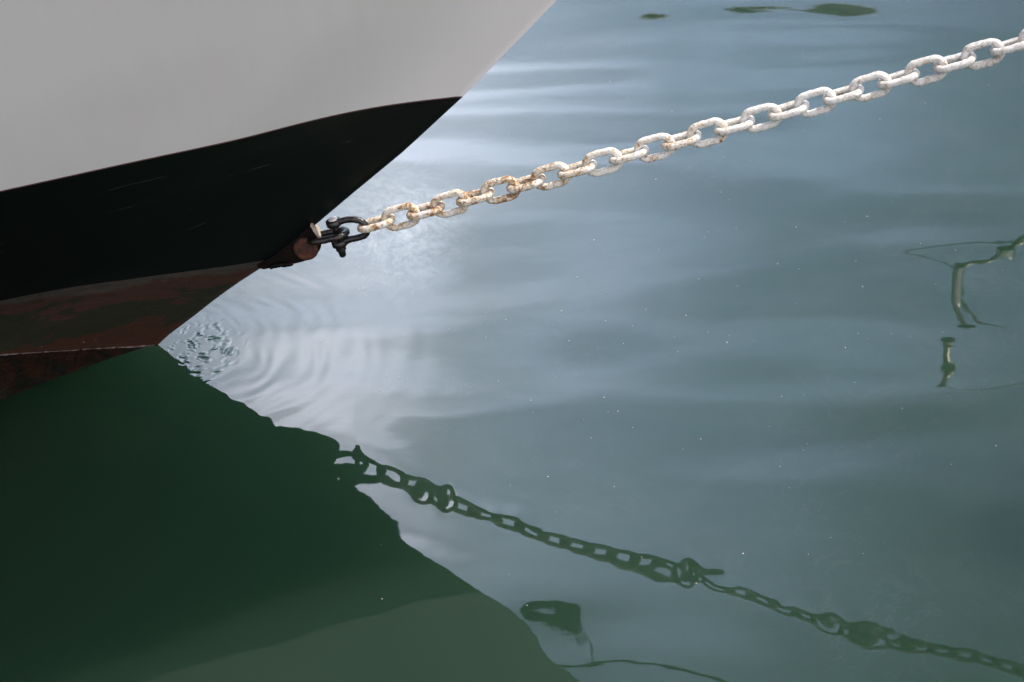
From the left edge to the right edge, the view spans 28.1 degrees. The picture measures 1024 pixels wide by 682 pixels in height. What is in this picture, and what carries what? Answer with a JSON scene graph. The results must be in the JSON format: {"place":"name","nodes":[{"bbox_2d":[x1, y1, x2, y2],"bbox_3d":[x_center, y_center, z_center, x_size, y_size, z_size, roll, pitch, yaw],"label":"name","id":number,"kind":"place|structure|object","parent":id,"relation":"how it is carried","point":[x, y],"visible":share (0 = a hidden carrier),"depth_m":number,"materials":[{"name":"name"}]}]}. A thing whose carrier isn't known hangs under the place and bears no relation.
{"place":"outdoors","nodes":[
{"label":"outdoors","id":0,"kind":"place"},
{"bbox_2d":[0,0,1023,681],"bbox_3d":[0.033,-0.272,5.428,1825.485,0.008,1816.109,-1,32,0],"label":"water","id":1,"kind":"structure","parent":0,"point":[296,472],"depth_m":4.72,"materials":[{"name":"grey liquid"}]},
{"bbox_2d":[0,0,555,399],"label":"ship","id":2,"kind":"object","parent":1,"relation":"on","point":[167,167],"visible":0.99,"depth_m":4.42,"materials":[{"name":"white paint"}]},
{"bbox_2d":[307,226,349,245],"bbox_3d":[-0.427,-0.244,4.768,0.101,0.040,0.064,-1,32,0],"label":"connecting link","id":3,"kind":"object","parent":2,"relation":"attached to","point":[328,236],"visible":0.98,"depth_m":4.75,"materials":[{"name":"black paint"}]},
{"bbox_2d":[325,216,369,257],"bbox_3d":[-0.380,-0.244,4.766,0.104,0.109,0.038,-1,32,0],"label":"shackle","id":4,"kind":"object","parent":3,"relation":"attached to","point":[334,223],"visible":0.98,"depth_m":4.75,"materials":[{"name":"black paint"}]},
{"bbox_2d":[357,29,1023,232],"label":"mooring chain","id":5,"kind":"object","parent":4,"relation":"attached to","point":[797,106],"visible":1,"depth_m":4.54,"materials":[{"name":"metal"}]},
{"bbox_2d":[359,85,988,605],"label":"floating specks","id":6,"kind":"object","parent":1,"relation":"on","point":[623,343],"visible":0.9,"depth_m":4.99,"materials":[{"name":"white"}]}
]}

